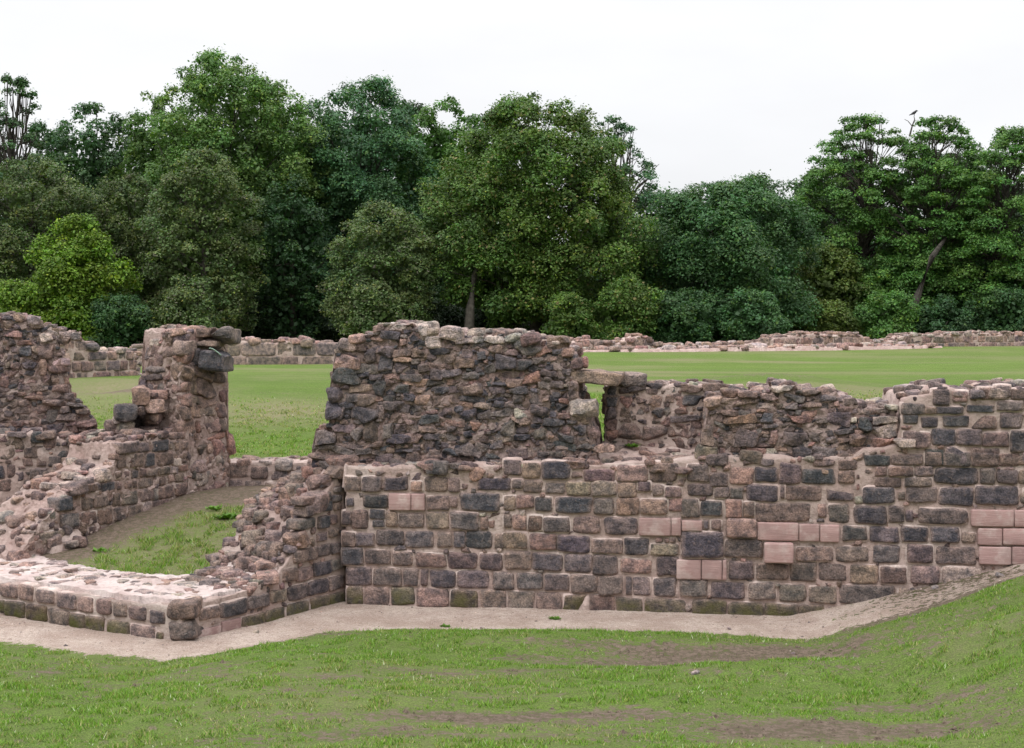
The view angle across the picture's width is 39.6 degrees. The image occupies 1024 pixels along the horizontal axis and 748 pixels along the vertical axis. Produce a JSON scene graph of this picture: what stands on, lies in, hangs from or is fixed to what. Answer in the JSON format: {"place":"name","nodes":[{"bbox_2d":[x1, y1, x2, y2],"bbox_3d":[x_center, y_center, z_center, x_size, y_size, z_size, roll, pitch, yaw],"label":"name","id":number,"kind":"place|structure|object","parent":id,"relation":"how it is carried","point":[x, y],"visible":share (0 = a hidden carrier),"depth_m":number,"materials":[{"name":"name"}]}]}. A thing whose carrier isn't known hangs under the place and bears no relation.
{"place":"outdoors","nodes":[
{"label":"outdoors","id":0,"kind":"place"},
{"bbox_2d":[67,502,244,574],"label":"grass","id":1,"kind":"structure","parent":0,"point":[167,559],"depth_m":18.11,"materials":[{"name":"green plant"}]},
{"bbox_2d":[83,389,882,456],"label":"grass","id":2,"kind":"structure","parent":0,"point":[601,415],"depth_m":25.62,"materials":[{"name":"green plant"}]},
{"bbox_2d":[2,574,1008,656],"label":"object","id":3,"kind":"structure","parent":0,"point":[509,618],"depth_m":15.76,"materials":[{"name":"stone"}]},
{"bbox_2d":[0,337,1023,747],"bbox_3d":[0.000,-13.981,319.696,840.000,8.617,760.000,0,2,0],"label":"ground","id":4,"kind":"structure","parent":0,"point":[866,373],"depth_m":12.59,"materials":[{"name":"green plant"}]},
{"bbox_2d":[0,172,21,254],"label":"tree","id":5,"kind":"object","parent":4,"relation":"on","point":[1,175],"visible":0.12,"depth_m":83.54,"materials":[{"name":"green plant"}]},
{"bbox_2d":[0,72,62,295],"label":"tree","id":6,"kind":"object","parent":4,"relation":"on","point":[8,148],"visible":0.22,"depth_m":91.07,"materials":[{"name":"green plant"}]},
{"bbox_2d":[0,277,62,322],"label":"shrub","id":7,"kind":"object","parent":4,"relation":"on","point":[17,302],"visible":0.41,"depth_m":70.73,"materials":[{"name":"green plant"}]},
{"bbox_2d":[0,311,98,506],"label":"ruined wall","id":8,"kind":"structure","parent":4,"relation":"on","point":[45,412],"depth_m":20.27,"materials":[{"name":"brown stone"}]},
{"bbox_2d":[0,123,102,317],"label":"tree","id":9,"kind":"object","parent":4,"relation":"on","point":[51,149],"visible":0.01,"depth_m":97.29,"materials":[{"name":"green plant"}]},
{"bbox_2d":[0,151,121,322],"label":"tree","id":10,"kind":"object","parent":4,"relation":"on","point":[59,191],"visible":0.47,"depth_m":76.44,"materials":[{"name":"green plant"}]},
{"bbox_2d":[9,101,144,263],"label":"tree","id":11,"kind":"object","parent":4,"relation":"on","point":[94,160],"visible":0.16,"depth_m":88.41,"materials":[{"name":"green plant"}]},
{"bbox_2d":[22,213,144,346],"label":"tree","id":12,"kind":"object","parent":4,"relation":"on","point":[75,276],"visible":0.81,"depth_m":71.72,"materials":[{"name":"green plant"}]},
{"bbox_2d":[44,322,141,377],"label":"ruined wall","id":13,"kind":"structure","parent":4,"relation":"on","point":[91,359],"depth_m":36.42,"materials":[{"name":"stone"}]},
{"bbox_2d":[92,547,109,551],"bbox_3d":[-5.282,2.239,18.219,0.212,0.056,0.264,1,3,32],"label":"weed","id":14,"kind":"object","parent":4,"relation":"on","point":[99,549],"visible":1,"depth_m":18.20,"materials":[{"name":"green plant"}]},
{"bbox_2d":[79,290,155,347],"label":"shrub","id":15,"kind":"object","parent":4,"relation":"on","point":[116,326],"visible":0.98,"depth_m":70.73,"materials":[{"name":"green plant"}]},
{"bbox_2d":[0,324,240,560],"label":"pier wall","id":16,"kind":"structure","parent":4,"relation":"on","point":[165,436],"depth_m":20.00,"materials":[{"name":"stone"}]},
{"bbox_2d":[70,170,183,327],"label":"tree","id":17,"kind":"object","parent":4,"relation":"on","point":[129,207],"visible":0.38,"depth_m":78.76,"materials":[{"name":"green plant"}]},
{"bbox_2d":[96,90,185,317],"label":"tree","id":18,"kind":"object","parent":4,"relation":"on","point":[138,146],"visible":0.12,"depth_m":86.52,"materials":[{"name":"green plant"}]},
{"bbox_2d":[98,125,189,287],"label":"tree","id":19,"kind":"object","parent":4,"relation":"on","point":[129,134],"visible":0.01,"depth_m":96.48,"materials":[{"name":"green plant"}]},
{"bbox_2d":[0,455,345,640],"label":"footing wall","id":20,"kind":"structure","parent":4,"relation":"on","point":[277,556],"depth_m":16.37,"materials":[{"name":"brown stone"}]},
{"bbox_2d":[148,286,215,329],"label":"shrub","id":21,"kind":"object","parent":4,"relation":"on","point":[184,311],"visible":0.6,"depth_m":70.77,"materials":[{"name":"green plant"}]},
{"bbox_2d":[133,146,270,334],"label":"tree","id":22,"kind":"object","parent":4,"relation":"on","point":[201,194],"visible":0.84,"depth_m":73.90,"materials":[{"name":"green plant"}]},
{"bbox_2d":[205,505,221,509],"bbox_3d":[-4.150,1.855,19.799,0.252,0.057,0.341,0,2,0],"label":"weed","id":23,"kind":"object","parent":4,"relation":"on","point":[213,507],"visible":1,"depth_m":19.78,"materials":[{"name":"green plant"}]},
{"bbox_2d":[213,512,237,518],"bbox_3d":[-3.885,1.925,19.431,0.354,0.075,0.347,0,2,0],"label":"weed","id":24,"kind":"object","parent":4,"relation":"on","point":[227,515],"visible":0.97,"depth_m":19.38,"materials":[{"name":"green plant"}]},
{"bbox_2d":[114,44,345,310],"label":"tree","id":25,"kind":"object","parent":4,"relation":"on","point":[255,171],"visible":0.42,"depth_m":81.40,"materials":[{"name":"green plant"}]},
{"bbox_2d":[130,335,337,364],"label":"ruined wall","id":26,"kind":"structure","parent":4,"relation":"on","point":[300,349],"depth_m":46.09,"materials":[{"name":"stone"}]},
{"bbox_2d":[222,292,286,339],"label":"shrub","id":27,"kind":"object","parent":4,"relation":"on","point":[261,330],"visible":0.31,"depth_m":79.08,"materials":[{"name":"green plant"}]},
{"bbox_2d":[229,455,311,485],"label":"stone wall","id":28,"kind":"structure","parent":4,"relation":"on","point":[248,470],"depth_m":21.46,"materials":[{"name":"stone"}]},
{"bbox_2d":[233,102,334,311],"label":"tree","id":29,"kind":"object","parent":4,"relation":"on","point":[312,116],"depth_m":95.84,"materials":[{"name":"green plant"}]},
{"bbox_2d":[242,169,345,339],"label":"tree","id":30,"kind":"object","parent":4,"relation":"on","point":[294,285],"visible":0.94,"depth_m":78.13,"materials":[{"name":"green plant"}]},
{"bbox_2d":[285,297,345,341],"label":"shrub","id":31,"kind":"object","parent":4,"relation":"on","point":[329,332],"visible":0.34,"depth_m":78.91,"materials":[{"name":"green plant"}]},
{"bbox_2d":[295,124,389,338],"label":"tree","id":32,"kind":"object","parent":4,"relation":"on","point":[348,137],"visible":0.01,"depth_m":95.48,"materials":[{"name":"green plant"}]},
{"bbox_2d":[251,70,451,299],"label":"tree","id":33,"kind":"object","parent":4,"relation":"on","point":[362,178],"visible":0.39,"depth_m":83.59,"materials":[{"name":"green plant"}]},
{"bbox_2d":[333,283,407,335],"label":"shrub","id":34,"kind":"object","parent":4,"relation":"on","point":[360,321],"visible":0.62,"depth_m":70.61,"materials":[{"name":"green plant"}]},
{"bbox_2d":[315,198,456,341],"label":"tree","id":35,"kind":"object","parent":4,"relation":"on","point":[414,293],"visible":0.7,"depth_m":72.74,"materials":[{"name":"green plant"}]},
{"bbox_2d":[351,99,453,312],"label":"tree","id":36,"kind":"object","parent":4,"relation":"on","point":[413,104],"visible":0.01,"depth_m":95.78,"materials":[{"name":"green plant"}]},
{"bbox_2d":[377,94,497,312],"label":"tree","id":37,"kind":"object","parent":4,"relation":"on","point":[438,135],"visible":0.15,"depth_m":86.57,"materials":[{"name":"green plant"}]},
{"bbox_2d":[423,296,465,327],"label":"shrub","id":38,"kind":"object","parent":4,"relation":"on","point":[453,315],"visible":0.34,"depth_m":79.22,"materials":[{"name":"green plant"}]},
{"bbox_2d":[416,179,501,327],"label":"tree","id":39,"kind":"object","parent":4,"relation":"on","point":[438,286],"visible":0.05,"depth_m":82.70,"materials":[{"name":"green plant"}]},
{"bbox_2d":[437,113,532,274],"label":"tree","id":40,"kind":"object","parent":4,"relation":"on","point":[474,126],"depth_m":95.61,"materials":[{"name":"green plant"}]},
{"bbox_2d":[474,298,528,330],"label":"shrub","id":41,"kind":"object","parent":4,"relation":"on","point":[480,317],"visible":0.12,"depth_m":79.33,"materials":[{"name":"green plant"}]},
{"bbox_2d":[411,91,673,333],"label":"tree","id":42,"kind":"object","parent":4,"relation":"on","point":[526,230],"visible":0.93,"depth_m":73.27,"materials":[{"name":"green plant"}]},
{"bbox_2d":[88,603,1005,747],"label":"soil clods","id":43,"kind":"object","parent":4,"relation":"on","point":[403,728],"visible":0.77,"depth_m":10.70,"materials":[{"name":"brown soil"}]},
{"bbox_2d":[539,287,596,339],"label":"shrub","id":44,"kind":"object","parent":4,"relation":"on","point":[577,317],"visible":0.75,"depth_m":70.86,"materials":[{"name":"green plant"}]},
{"bbox_2d":[577,113,659,323],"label":"tree","id":45,"kind":"object","parent":4,"relation":"on","point":[648,192],"visible":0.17,"depth_m":89.16,"materials":[{"name":"green plant"}]},
{"bbox_2d":[586,272,666,339],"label":"shrub","id":46,"kind":"object","parent":4,"relation":"on","point":[622,303],"visible":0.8,"depth_m":70.56,"materials":[{"name":"green plant"}]},
{"bbox_2d":[592,182,700,335],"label":"tree","id":47,"kind":"object","parent":4,"relation":"on","point":[637,209],"visible":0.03,"depth_m":96.39,"materials":[{"name":"green plant"}]},
{"bbox_2d":[307,320,1023,615],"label":"ruined wall","id":48,"kind":"structure","parent":4,"relation":"on","point":[486,468],"depth_m":16.61,"materials":[{"name":"brown stone"}]},
{"bbox_2d":[625,443,641,446],"bbox_3d":[1.469,0.859,17.250,0.198,0.052,0.250,-1,2,-13],"label":"weed","id":49,"kind":"object","parent":48,"relation":"on","point":[632,445],"visible":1,"depth_m":17.24,"materials":[{"name":"green plant"}]},
{"bbox_2d":[645,287,719,344],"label":"shrub","id":50,"kind":"object","parent":4,"relation":"on","point":[686,319],"visible":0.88,"depth_m":70.75,"materials":[{"name":"green plant"}]},
{"bbox_2d":[691,670,699,674],"bbox_3d":[1.626,2.652,12.621,0.082,0.051,0.061,-1,2,-18],"label":"loose stone","id":51,"kind":"object","parent":4,"relation":"on","point":[694,672],"visible":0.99,"depth_m":12.60,"materials":[{"name":"beige stone"}]},
{"bbox_2d":[618,171,828,341],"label":"tree","id":52,"kind":"object","parent":4,"relation":"on","point":[739,252],"visible":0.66,"depth_m":74.18,"materials":[{"name":"green plant"}]},
{"bbox_2d":[713,284,792,340],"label":"shrub","id":53,"kind":"object","parent":4,"relation":"on","point":[746,321],"visible":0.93,"depth_m":70.69,"materials":[{"name":"green plant"}]},
{"bbox_2d":[583,341,941,351],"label":"footing wall","id":54,"kind":"structure","parent":4,"relation":"on","point":[783,347],"depth_m":63.93,"materials":[{"name":"stone"}]},
{"bbox_2d":[697,169,840,295],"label":"tree","id":55,"kind":"object","parent":4,"relation":"on","point":[764,180],"visible":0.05,"depth_m":87.00,"materials":[{"name":"green plant"}]},
{"bbox_2d":[569,330,1023,348],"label":"ruined wall","id":56,"kind":"structure","parent":4,"relation":"on","point":[971,338],"depth_m":68.93,"materials":[{"name":"stone"}]},
{"bbox_2d":[787,296,863,336],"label":"shrub","id":57,"kind":"object","parent":4,"relation":"on","point":[835,315],"visible":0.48,"depth_m":76.19,"materials":[{"name":"green plant"}]},
{"bbox_2d":[783,242,870,334],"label":"tree","id":58,"kind":"object","parent":4,"relation":"on","point":[830,269],"visible":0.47,"depth_m":80.32,"materials":[{"name":"green plant"}]},
{"bbox_2d":[808,156,899,300],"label":"tree","id":59,"kind":"object","parent":4,"relation":"on","point":[843,220],"visible":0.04,"depth_m":95.81,"materials":[{"name":"green plant"}]},
{"bbox_2d":[791,113,925,301],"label":"tree","id":60,"kind":"object","parent":4,"relation":"on","point":[862,223],"visible":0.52,"depth_m":82.60,"materials":[{"name":"green plant"}]},
{"bbox_2d":[904,117,914,136],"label":"dead twig","id":61,"kind":"object","parent":60,"relation":"attached to","point":[911,126],"visible":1,"depth_m":81.46,"materials":[{"name":"grey wood"}]},
{"bbox_2d":[849,288,923,338],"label":"shrub","id":62,"kind":"object","parent":4,"relation":"on","point":[893,314],"visible":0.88,"depth_m":76.05,"materials":[{"name":"green plant"}]},
{"bbox_2d":[842,233,983,332],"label":"tree","id":63,"kind":"object","parent":4,"relation":"on","point":[873,278],"visible":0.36,"depth_m":80.25,"materials":[{"name":"green plant"}]},
{"bbox_2d":[851,114,1012,302],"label":"tree","id":64,"kind":"object","parent":4,"relation":"on","point":[933,198],"visible":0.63,"depth_m":80.15,"materials":[{"name":"green plant"}]},
{"bbox_2d":[930,585,938,589],"bbox_3d":[4.752,2.401,15.999,0.081,0.055,0.070,0,2,-11],"label":"loose stone","id":65,"kind":"object","parent":4,"relation":"on","point":[932,587],"visible":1,"depth_m":15.97,"materials":[{"name":"grey stone"}]},
{"bbox_2d":[874,149,1015,318],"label":"tree","id":66,"kind":"object","parent":4,"relation":"on","point":[965,157],"visible":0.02,"depth_m":96.28,"materials":[{"name":"green plant"}]},
{"bbox_2d":[913,291,984,333],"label":"shrub","id":67,"kind":"object","parent":4,"relation":"on","point":[945,314],"visible":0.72,"depth_m":76.17,"materials":[{"name":"green plant"}]},
{"bbox_2d":[934,123,1023,312],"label":"tree","id":68,"kind":"object","parent":4,"relation":"on","point":[1000,241],"visible":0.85,"depth_m":78.26,"materials":[{"name":"green plant"}]},
{"bbox_2d":[951,257,1023,330],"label":"tree","id":69,"kind":"object","parent":4,"relation":"on","point":[1001,281],"visible":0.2,"depth_m":79.03,"materials":[{"name":"green plant"}]},
{"bbox_2d":[962,154,1023,257],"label":"tree","id":70,"kind":"object","parent":4,"relation":"on","point":[1021,231],"visible":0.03,"depth_m":96.32,"materials":[{"name":"green plant"}]},
{"bbox_2d":[973,284,1023,331],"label":"shrub","id":71,"kind":"object","parent":4,"relation":"on","point":[1005,317],"visible":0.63,"depth_m":76.26,"materials":[{"name":"green plant"}]},
{"bbox_2d":[995,572,1003,576],"bbox_3d":[5.384,2.220,15.690,0.106,0.067,0.081,0,2,0],"label":"loose stone","id":72,"kind":"object","parent":4,"relation":"on","point":[997,574],"visible":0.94,"depth_m":15.66,"materials":[{"name":"grey stone"}]},
{"bbox_2d":[0,563,1023,660],"bbox_3d":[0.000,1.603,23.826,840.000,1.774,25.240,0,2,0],"label":"path","id":73,"kind":"structure","parent":0,"point":[345,615],"depth_m":15.80,"materials":[{"name":"soil"}]},
{"bbox_2d":[548,616,561,619],"bbox_3d":[0.489,2.772,16.177,0.174,0.040,0.133,0,2,0],"label":"weed","id":74,"kind":"object","parent":73,"relation":"on","point":[554,617],"visible":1,"depth_m":16.18,"materials":[{"name":"green plant"}]},
{"bbox_2d":[0,0,1023,241],"label":"sky","id":75,"kind":"structure","parent":0,"point":[712,90],"materials":[{"name":"white"}]}
]}

